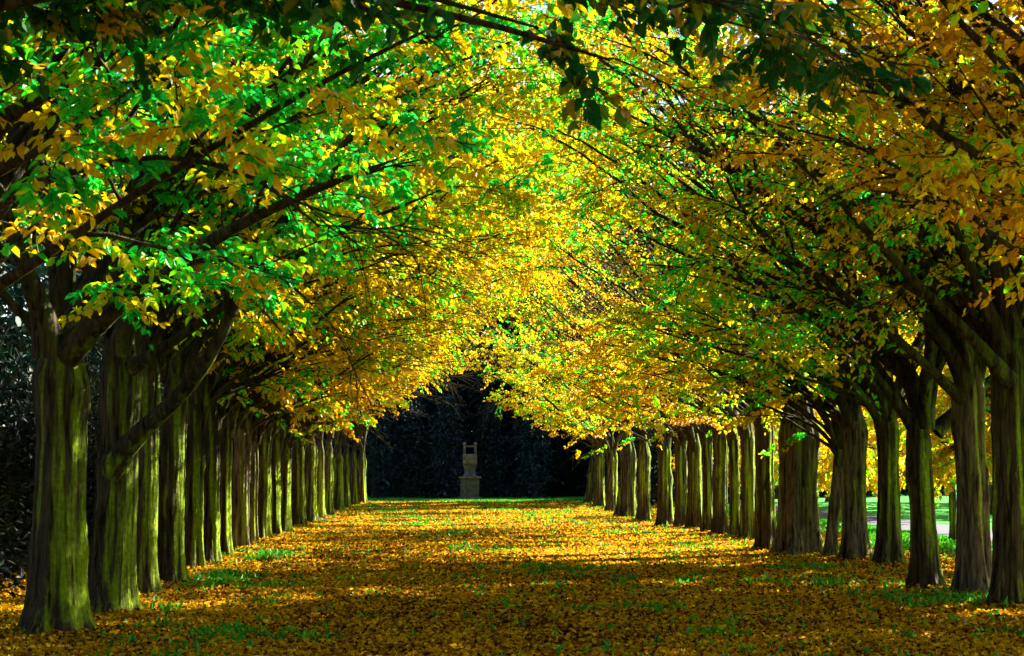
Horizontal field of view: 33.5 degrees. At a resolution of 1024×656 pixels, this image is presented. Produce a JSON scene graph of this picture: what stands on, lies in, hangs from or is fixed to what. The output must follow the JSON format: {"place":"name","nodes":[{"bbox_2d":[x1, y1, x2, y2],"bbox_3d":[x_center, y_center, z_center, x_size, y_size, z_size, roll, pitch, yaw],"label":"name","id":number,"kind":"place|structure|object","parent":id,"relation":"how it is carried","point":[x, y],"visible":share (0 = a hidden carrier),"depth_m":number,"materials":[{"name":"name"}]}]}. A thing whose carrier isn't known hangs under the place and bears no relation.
{"place":"outdoors","nodes":[
{"label":"outdoors","id":0,"kind":"place"},
{"bbox_2d":[0,0,958,180],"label":"hornbeam tree","id":1,"kind":"object","parent":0,"point":[775,47],"visible":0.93,"depth_m":8.76,"materials":[{"name":"green plant"}]},
{"bbox_2d":[0,498,1023,655],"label":"grass","id":2,"kind":"structure","parent":0,"point":[946,544],"depth_m":22.46,"materials":[{"name":"green plant"}]},
{"bbox_2d":[0,0,1023,426],"label":"sky","id":3,"kind":"structure","parent":0,"point":[834,1],"materials":[{"name":"white"}]},
{"bbox_2d":[2,485,1023,655],"bbox_3d":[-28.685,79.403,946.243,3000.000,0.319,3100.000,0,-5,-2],"label":"ground","id":4,"kind":"structure","parent":0,"point":[942,513],"depth_m":62.78,"materials":[{"name":"green plant"}]},
{"bbox_2d":[0,453,33,597],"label":"laurel shrub","id":5,"kind":"object","parent":4,"relation":"on","point":[6,527],"visible":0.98,"depth_m":20.57,"materials":[{"name":"green plant"}]},
{"bbox_2d":[0,419,35,578],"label":"laurel shrub","id":6,"kind":"object","parent":4,"relation":"on","point":[15,470],"visible":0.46,"depth_m":24.01,"materials":[{"name":"green plant"}]},
{"bbox_2d":[0,12,99,500],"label":"dark fir","id":7,"kind":"object","parent":4,"relation":"on","point":[19,298],"visible":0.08,"depth_m":36.02,"materials":[{"name":"green plant"}]},
{"bbox_2d":[0,327,100,560],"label":"laurel shrub","id":8,"kind":"object","parent":4,"relation":"on","point":[26,427],"visible":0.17,"depth_m":27.97,"materials":[{"name":"green plant"}]},
{"bbox_2d":[0,202,103,426],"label":"dark fir","id":9,"kind":"object","parent":4,"relation":"on","point":[94,353],"visible":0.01,"depth_m":43.36,"materials":[{"name":"green plant"}]},
{"bbox_2d":[1,355,160,541],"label":"laurel shrub","id":10,"kind":"object","parent":4,"relation":"on","point":[94,425],"visible":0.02,"depth_m":32.40,"materials":[{"name":"green plant"}]},
{"bbox_2d":[76,126,163,445],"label":"dark fir","id":11,"kind":"object","parent":4,"relation":"on","point":[95,384],"visible":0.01,"depth_m":50.87,"materials":[{"name":"green plant"}]},
{"bbox_2d":[87,384,160,526],"bbox_3d":[-9.097,2.924,37.569,4.570,3.600,4.406,-3,-6,32],"label":"laurel shrub","id":12,"kind":"object","parent":4,"relation":"on","point":[159,459],"depth_m":37.72,"materials":[{"name":"green plant"}]},
{"bbox_2d":[90,274,163,442],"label":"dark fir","id":13,"kind":"object","parent":4,"relation":"on","point":[160,428],"depth_m":58.11,"materials":[{"name":"green plant"}]},
{"bbox_2d":[224,45,270,107],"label":"dark conifer","id":14,"kind":"object","parent":4,"relation":"on","point":[233,63],"depth_m":107.01,"materials":[{"name":"green plant"}]},
{"bbox_2d":[0,0,526,638],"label":"hornbeam tree","id":15,"kind":"object","parent":4,"relation":"on","point":[66,326],"visible":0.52,"depth_m":15.54,"materials":[{"name":"green plant"}]},
{"bbox_2d":[0,0,605,325],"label":"hornbeam tree","id":16,"kind":"object","parent":4,"relation":"on","point":[32,120],"visible":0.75,"depth_m":10.20,"materials":[{"name":"green plant"}]},
{"bbox_2d":[3,0,636,584],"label":"hornbeam tree","id":17,"kind":"object","parent":4,"relation":"on","point":[179,366],"visible":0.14,"depth_m":22.45,"materials":[{"name":"yellow plant"}]},
{"bbox_2d":[0,0,652,616],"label":"hornbeam tree","id":18,"kind":"object","parent":4,"relation":"on","point":[126,432],"visible":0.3,"depth_m":17.71,"materials":[{"name":"green plant"}]},
{"bbox_2d":[1,14,658,564],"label":"hornbeam tree","id":19,"kind":"object","parent":4,"relation":"on","point":[221,408],"visible":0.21,"depth_m":26.76,"materials":[{"name":"yellow plant"}]},
{"bbox_2d":[291,429,369,491],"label":"dark conifer","id":20,"kind":"object","parent":4,"relation":"on","point":[325,435],"depth_m":94.21,"materials":[{"name":"green plant"}]},
{"bbox_2d":[180,149,510,538],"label":"hornbeam tree","id":21,"kind":"object","parent":4,"relation":"on","point":[265,488],"visible":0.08,"depth_m":36.24,"materials":[{"name":"yellow plant"}]},
{"bbox_2d":[1,0,692,596],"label":"hornbeam tree","id":22,"kind":"object","parent":4,"relation":"on","point":[147,558],"visible":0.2,"depth_m":20.29,"materials":[{"name":"yellow plant"}]},
{"bbox_2d":[105,32,612,554],"bbox_3d":[-3.307,-0.530,31.220,13.883,9.574,8.901,-3,-6,36],"label":"hornbeam tree","id":23,"kind":"object","parent":4,"relation":"on","point":[235,416],"visible":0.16,"depth_m":29.79,"materials":[{"name":"yellow plant"}]},
{"bbox_2d":[41,2,678,567],"bbox_3d":[-2.583,-0.871,26.572,10.726,9.492,8.963,0,-5,-2],"label":"hornbeam tree","id":24,"kind":"object","parent":4,"relation":"on","point":[207,392],"visible":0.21,"depth_m":25.59,"materials":[{"name":"yellow plant"}]},
{"bbox_2d":[333,440,386,494],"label":"laurel shrub","id":25,"kind":"object","parent":4,"relation":"on","point":[358,458],"visible":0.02,"depth_m":92.52,"materials":[{"name":"green plant"}]},
{"bbox_2d":[233,58,490,521],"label":"hornbeam tree","id":26,"kind":"object","parent":4,"relation":"on","point":[311,459],"visible":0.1,"depth_m":47.79,"materials":[{"name":"brown plant"}]},
{"bbox_2d":[108,65,618,542],"bbox_3d":[-3.017,-1.281,33.711,11.513,11.480,9.805,0,-5,-5],"label":"hornbeam tree","id":27,"kind":"object","parent":4,"relation":"on","point":[258,431],"visible":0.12,"depth_m":33.57,"materials":[{"name":"yellow plant"}]},
{"bbox_2d":[257,65,484,517],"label":"hornbeam tree","id":28,"kind":"object","parent":4,"relation":"on","point":[321,509],"visible":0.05,"depth_m":51.07,"materials":[{"name":"brown plant"}]},
{"bbox_2d":[357,401,400,497],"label":"columnar conifer","id":29,"kind":"object","parent":4,"relation":"on","point":[375,441],"visible":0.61,"depth_m":87.37,"materials":[{"name":"green plant"}]},
{"bbox_2d":[171,159,587,535],"bbox_3d":[-3.408,0.359,40.000,11.436,9.242,9.557,2,-5,-21],"label":"hornbeam tree","id":30,"kind":"object","parent":4,"relation":"on","point":[277,447],"visible":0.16,"depth_m":38.48,"materials":[{"name":"yellow plant"}]},
{"bbox_2d":[263,64,500,514],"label":"hornbeam tree","id":31,"kind":"object","parent":4,"relation":"on","point":[329,474],"visible":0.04,"depth_m":54.79,"materials":[{"name":"brown plant"}]},
{"bbox_2d":[343,377,441,495],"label":"dark conifer","id":32,"kind":"object","parent":4,"relation":"on","point":[391,413],"visible":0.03,"depth_m":93.53,"materials":[{"name":"green plant"}]},
{"bbox_2d":[180,76,624,548],"bbox_3d":[-2.899,-0.291,32.403,10.191,9.292,8.517,-1,-5,14],"label":"hornbeam tree","id":33,"kind":"object","parent":4,"relation":"on","point":[240,482],"visible":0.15,"depth_m":32.00,"materials":[{"name":"yellow plant"}]},
{"bbox_2d":[291,195,515,525],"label":"hornbeam tree","id":34,"kind":"object","parent":4,"relation":"on","point":[298,506],"visible":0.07,"depth_m":43.82,"materials":[{"name":"yellow plant"}]},
{"bbox_2d":[350,296,466,504],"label":"hornbeam tree","id":35,"kind":"object","parent":4,"relation":"on","point":[353,479],"visible":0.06,"depth_m":69.67,"materials":[{"name":"plant"}]},
{"bbox_2d":[384,384,436,497],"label":"columnar conifer","id":36,"kind":"object","parent":4,"relation":"on","point":[410,425],"visible":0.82,"depth_m":88.37,"materials":[{"name":"green plant"}]},
{"bbox_2d":[358,303,485,502],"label":"hornbeam tree","id":37,"kind":"object","parent":4,"relation":"on","point":[362,493],"visible":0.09,"depth_m":73.83,"materials":[{"name":"yellow plant"}]},
{"bbox_2d":[342,206,504,507],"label":"hornbeam tree","id":38,"kind":"object","parent":4,"relation":"on","point":[346,473],"visible":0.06,"depth_m":65.40,"materials":[{"name":"plant"}]},
{"bbox_2d":[280,208,567,531],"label":"hornbeam tree","id":39,"kind":"object","parent":4,"relation":"on","point":[285,474],"visible":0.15,"depth_m":40.15,"materials":[{"name":"yellow plant"}]},
{"bbox_2d":[333,213,514,509],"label":"hornbeam tree","id":40,"kind":"object","parent":4,"relation":"on","point":[338,497],"visible":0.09,"depth_m":61.08,"materials":[{"name":"plant"}]},
{"bbox_2d":[392,309,478,488],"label":"dark conifer","id":41,"kind":"object","parent":4,"relation":"on","point":[436,393],"visible":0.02,"depth_m":95.76,"materials":[{"name":"green plant"}]},
{"bbox_2d":[420,393,468,498],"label":"columnar conifer","id":42,"kind":"object","parent":4,"relation":"on","point":[449,437],"visible":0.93,"depth_m":87.42,"materials":[{"name":"green plant"}]},
{"bbox_2d":[429,161,503,445],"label":"dark conifer","id":43,"kind":"object","parent":4,"relation":"on","point":[458,382],"depth_m":107.36,"materials":[{"name":"green plant"}]},
{"bbox_2d":[459,442,480,498],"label":"stone monument","id":44,"kind":"object","parent":4,"relation":"on","point":[469,484],"visible":0.97,"depth_m":79.76,"materials":[{"name":"grey stone"}]},
{"bbox_2d":[428,304,511,467],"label":"dark conifer","id":45,"kind":"object","parent":4,"relation":"on","point":[465,398],"visible":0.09,"depth_m":100.71,"materials":[{"name":"green plant"}]},
{"bbox_2d":[459,434,518,496],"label":"laurel shrub","id":46,"kind":"object","parent":4,"relation":"on","point":[497,493],"visible":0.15,"depth_m":92.58,"materials":[{"name":"green plant"}]},
{"bbox_2d":[471,402,514,497],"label":"columnar conifer","id":47,"kind":"object","parent":4,"relation":"on","point":[489,437],"visible":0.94,"depth_m":88.53,"materials":[{"name":"green plant"}]},
{"bbox_2d":[425,81,584,474],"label":"dark conifer","id":48,"kind":"object","parent":4,"relation":"on","point":[456,386],"visible":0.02,"depth_m":106.92,"materials":[{"name":"green plant"}]},
{"bbox_2d":[0,500,1023,655],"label":"fallen leaves","id":49,"kind":"object","parent":4,"relation":"on","point":[834,619],"visible":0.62,"depth_m":19.05,"materials":[{"name":"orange plant"}]},
{"bbox_2d":[455,254,578,496],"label":"dark conifer","id":50,"kind":"object","parent":4,"relation":"on","point":[512,444],"visible":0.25,"depth_m":93.57,"materials":[{"name":"green plant"}]},
{"bbox_2d":[506,394,563,497],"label":"columnar conifer","id":51,"kind":"object","parent":4,"relation":"on","point":[530,470],"visible":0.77,"depth_m":87.64,"materials":[{"name":"green plant"}]},
{"bbox_2d":[441,269,643,511],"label":"hornbeam tree","id":52,"kind":"object","parent":4,"relation":"on","point":[612,464],"visible":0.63,"depth_m":58.70,"materials":[{"name":"yellow plant"}]},
{"bbox_2d":[500,234,589,468],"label":"dark conifer","id":53,"kind":"object","parent":4,"relation":"on","point":[522,428],"depth_m":98.74,"materials":[{"name":"green plant"}]},
{"bbox_2d":[500,265,592,495],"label":"dark conifer","id":54,"kind":"object","parent":4,"relation":"on","point":[570,438],"visible":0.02,"depth_m":94.88,"materials":[{"name":"green plant"}]},
{"bbox_2d":[467,138,644,506],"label":"hornbeam tree","id":55,"kind":"object","parent":4,"relation":"on","point":[599,499],"visible":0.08,"depth_m":65.38,"materials":[{"name":"yellow plant"}]},
{"bbox_2d":[519,424,605,496],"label":"laurel shrub","id":56,"kind":"object","parent":4,"relation":"on","point":[570,474],"visible":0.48,"depth_m":92.36,"materials":[{"name":"green plant"}]},
{"bbox_2d":[455,22,696,520],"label":"hornbeam tree","id":57,"kind":"object","parent":4,"relation":"on","point":[643,512],"visible":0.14,"depth_m":48.40,"materials":[{"name":"yellow plant"}]},
{"bbox_2d":[465,246,687,526],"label":"hornbeam tree","id":58,"kind":"object","parent":4,"relation":"on","point":[680,456],"visible":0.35,"depth_m":43.28,"materials":[{"name":"yellow plant"}]},
{"bbox_2d":[485,213,668,502],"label":"hornbeam tree","id":59,"kind":"object","parent":4,"relation":"on","point":[589,495],"visible":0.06,"depth_m":71.60,"materials":[{"name":"yellow plant"}]},
{"bbox_2d":[469,26,710,516],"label":"hornbeam tree","id":60,"kind":"object","parent":4,"relation":"on","point":[626,503],"visible":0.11,"depth_m":52.46,"materials":[{"name":"yellow plant"}]},
{"bbox_2d":[565,438,615,496],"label":"laurel shrub","id":61,"kind":"object","parent":4,"relation":"on","point":[584,488],"visible":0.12,"depth_m":91.92,"materials":[{"name":"green plant"}]},
{"bbox_2d":[546,73,643,447],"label":"dark conifer","id":62,"kind":"object","parent":4,"relation":"on","point":[588,171],"depth_m":107.39,"materials":[{"name":"green plant"}]},
{"bbox_2d":[503,144,701,528],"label":"hornbeam tree","id":63,"kind":"object","parent":4,"relation":"on","point":[693,517],"visible":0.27,"depth_m":42.30,"materials":[{"name":"yellow plant"}]},
{"bbox_2d":[492,122,728,534],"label":"hornbeam tree","id":64,"kind":"object","parent":4,"relation":"on","point":[720,521],"visible":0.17,"depth_m":38.89,"materials":[{"name":"yellow plant"}]},
{"bbox_2d":[575,182,653,495],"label":"dark conifer","id":65,"kind":"object","parent":4,"relation":"on","point":[578,480],"depth_m":92.41,"materials":[{"name":"green plant"}]},
{"bbox_2d":[489,120,741,536],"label":"hornbeam tree","id":66,"kind":"object","parent":4,"relation":"on","point":[734,478],"visible":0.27,"depth_m":37.23,"materials":[{"name":"yellow plant"}]},
{"bbox_2d":[471,175,762,526],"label":"hornbeam tree","id":67,"kind":"object","parent":4,"relation":"on","point":[665,515],"visible":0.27,"depth_m":44.38,"materials":[{"name":"yellow plant"}]},
{"bbox_2d":[581,241,656,497],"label":"dark conifer","id":68,"kind":"object","parent":4,"relation":"on","point":[605,467],"depth_m":78.89,"materials":[{"name":"green plant"}]},
{"bbox_2d":[469,18,775,550],"bbox_3d":[2.006,-0.544,31.551,6.309,9.657,8.120,1,-5,-12],"label":"hornbeam tree","id":69,"kind":"object","parent":4,"relation":"on","point":[764,513],"visible":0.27,"depth_m":31.67,"materials":[{"name":"yellow plant"}]},
{"bbox_2d":[474,199,771,531],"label":"hornbeam tree","id":70,"kind":"object","parent":4,"relation":"on","point":[704,432],"visible":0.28,"depth_m":40.58,"materials":[{"name":"yellow plant"}]},
{"bbox_2d":[478,108,776,539],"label":"hornbeam tree","id":71,"kind":"object","parent":4,"relation":"on","point":[747,477],"visible":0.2,"depth_m":35.49,"materials":[{"name":"yellow plant"}]},
{"bbox_2d":[479,29,833,554],"bbox_3d":[2.991,-0.660,30.473,5.768,9.712,8.304,-1,-5,14],"label":"hornbeam tree","id":72,"kind":"object","parent":4,"relation":"on","point":[798,527],"visible":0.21,"depth_m":29.98,"materials":[{"name":"yellow plant"}]},
{"bbox_2d":[589,193,740,506],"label":"dark conifer","id":73,"kind":"object","parent":4,"relation":"on","point":[653,479],"visible":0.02,"depth_m":68.80,"materials":[{"name":"green plant"}]},
{"bbox_2d":[605,185,729,503],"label":"dark conifer","id":74,"kind":"object","parent":4,"relation":"on","point":[653,463],"depth_m":74.37,"materials":[{"name":"green plant"}]},
{"bbox_2d":[497,0,872,560],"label":"hornbeam tree","id":75,"kind":"object","parent":4,"relation":"on","point":[848,418],"visible":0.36,"depth_m":27.66,"materials":[{"name":"yellow plant"}]},
{"bbox_2d":[671,413,740,478],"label":"young tree","id":76,"kind":"object","parent":4,"relation":"on","point":[673,468],"depth_m":65.93,"materials":[{"name":"yellow plant"}]},
{"bbox_2d":[673,97,742,188],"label":"dark conifer","id":77,"kind":"object","parent":4,"relation":"on","point":[708,175],"depth_m":107.62,"materials":[{"name":"green plant"}]},
{"bbox_2d":[414,0,1023,588],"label":"hornbeam tree","id":78,"kind":"object","parent":4,"relation":"on","point":[916,412],"visible":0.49,"depth_m":21.33,"materials":[{"name":"yellow plant"}]},
{"bbox_2d":[452,0,1021,594],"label":"hornbeam tree","id":79,"kind":"object","parent":4,"relation":"on","point":[964,390],"visible":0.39,"depth_m":20.01,"materials":[{"name":"yellow plant"}]},
{"bbox_2d":[457,0,1022,565],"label":"hornbeam tree","id":80,"kind":"object","parent":4,"relation":"on","point":[889,536],"visible":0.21,"depth_m":26.07,"materials":[{"name":"yellow plant"}]},
{"bbox_2d":[457,0,1023,605],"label":"hornbeam tree","id":81,"kind":"object","parent":4,"relation":"on","point":[995,338],"visible":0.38,"depth_m":18.57,"materials":[{"name":"yellow plant"}]},
{"bbox_2d":[511,48,980,555],"bbox_3d":[4.376,-0.523,28.649,8.763,9.140,7.977,0,-5,6],"label":"hornbeam tree","id":82,"kind":"object","parent":4,"relation":"on","point":[831,428],"visible":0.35,"depth_m":28.67,"materials":[{"name":"yellow plant"}]},
{"bbox_2d":[727,433,777,488],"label":"young tree","id":83,"kind":"object","parent":4,"relation":"on","point":[740,465],"visible":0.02,"depth_m":56.27,"materials":[{"name":"yellow plant"}]},
{"bbox_2d":[713,373,824,498],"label":"tree","id":84,"kind":"object","parent":4,"relation":"on","point":[776,494],"visible":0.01,"depth_m":84.84,"materials":[{"name":"yellow plant"}]},
{"bbox_2d":[770,192,823,492],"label":"dark conifer","id":85,"kind":"object","parent":4,"relation":"on","point":[811,376],"depth_m":92.29,"materials":[{"name":"green plant"}]},
{"bbox_2d":[743,395,865,501],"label":"tree","id":86,"kind":"object","parent":4,"relation":"on","point":[826,491],"visible":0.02,"depth_m":76.92,"materials":[{"name":"yellow plant"}]},
{"bbox_2d":[727,408,905,497],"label":"young tree","id":87,"kind":"object","parent":4,"relation":"on","point":[775,442],"visible":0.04,"depth_m":51.44,"materials":[{"name":"yellow plant"}]},
{"bbox_2d":[770,376,901,507],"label":"tree","id":88,"kind":"object","parent":4,"relation":"on","point":[816,385],"depth_m":71.75,"materials":[{"name":"yellow plant"}]},
{"bbox_2d":[774,396,905,521],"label":"young tree","id":89,"kind":"object","parent":4,"relation":"on","point":[829,480],"visible":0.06,"depth_m":45.15,"materials":[{"name":"yellow plant"}]},
{"bbox_2d":[773,316,917,479],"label":"tree","id":90,"kind":"object","parent":4,"relation":"on","point":[865,417],"visible":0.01,"depth_m":61.14,"materials":[{"name":"yellow plant"}]},
{"bbox_2d":[813,77,911,343],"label":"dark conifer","id":91,"kind":"object","parent":4,"relation":"on","point":[852,133],"depth_m":114.47,"materials":[{"name":"green plant"}]},
{"bbox_2d":[819,262,908,496],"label":"dark conifer","id":92,"kind":"object","parent":4,"relation":"on","point":[823,493],"depth_m":93.96,"materials":[{"name":"green plant"}]},
{"bbox_2d":[753,331,991,491],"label":"young tree","id":93,"kind":"object","parent":4,"relation":"on","point":[828,456],"visible":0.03,"depth_m":39.95,"materials":[{"name":"yellow plant"}]},
{"bbox_2d":[778,0,1023,377],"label":"shade tree","id":94,"kind":"object","parent":4,"relation":"on","point":[1012,263],"visible":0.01,"depth_m":22.83,"materials":[{"name":"green plant"}]},
{"bbox_2d":[815,367,991,539],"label":"young tree","id":95,"kind":"object","parent":4,"relation":"on","point":[951,505],"visible":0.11,"depth_m":35.61,"materials":[{"name":"yellow plant"}]},
{"bbox_2d":[828,282,991,514],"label":"tree","id":96,"kind":"object","parent":4,"relation":"on","point":[864,410],"visible":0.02,"depth_m":55.84,"materials":[{"name":"yellow plant"}]},
{"bbox_2d":[868,350,991,500],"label":"young tree","id":97,"kind":"object","parent":4,"relation":"on","point":[903,443],"visible":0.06,"depth_m":30.67,"materials":[{"name":"yellow plant"}]},
{"bbox_2d":[873,307,989,495],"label":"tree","id":98,"kind":"object","parent":4,"relation":"on","point":[940,490],"visible":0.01,"depth_m":93.75,"materials":[{"name":"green plant"}]},
{"bbox_2d":[849,0,1023,289],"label":"shade tree","id":99,"kind":"object","parent":4,"relation":"on","point":[974,247],"visible":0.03,"depth_m":19.66,"materials":[{"name":"green plant"}]},
{"bbox_2d":[855,80,1023,374],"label":"shade tree","id":100,"kind":"object","parent":4,"relation":"on","point":[890,292],"depth_m":30.10,"materials":[{"name":"green plant"}]},
{"bbox_2d":[900,316,1023,507],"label":"young tree","id":101,"kind":"object","parent":4,"relation":"on","point":[945,468],"visible":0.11,"depth_m":28.89,"materials":[{"name":"yellow plant"}]},
{"bbox_2d":[467,0,1023,339],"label":"hornbeam tree","id":102,"kind":"object","parent":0,"point":[955,169],"visible":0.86,"depth_m":12.86,"materials":[{"name":"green plant"}]},
{"bbox_2d":[625,0,1023,264],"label":"hornbeam tree","id":103,"kind":"object","parent":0,"point":[886,197],"visible":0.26,"depth_m":14.11,"materials":[{"name":"orange plant"}]},
{"bbox_2d":[728,501,991,540],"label":"path","id":104,"kind":"structure","parent":0,"point":[905,525],"depth_m":46.62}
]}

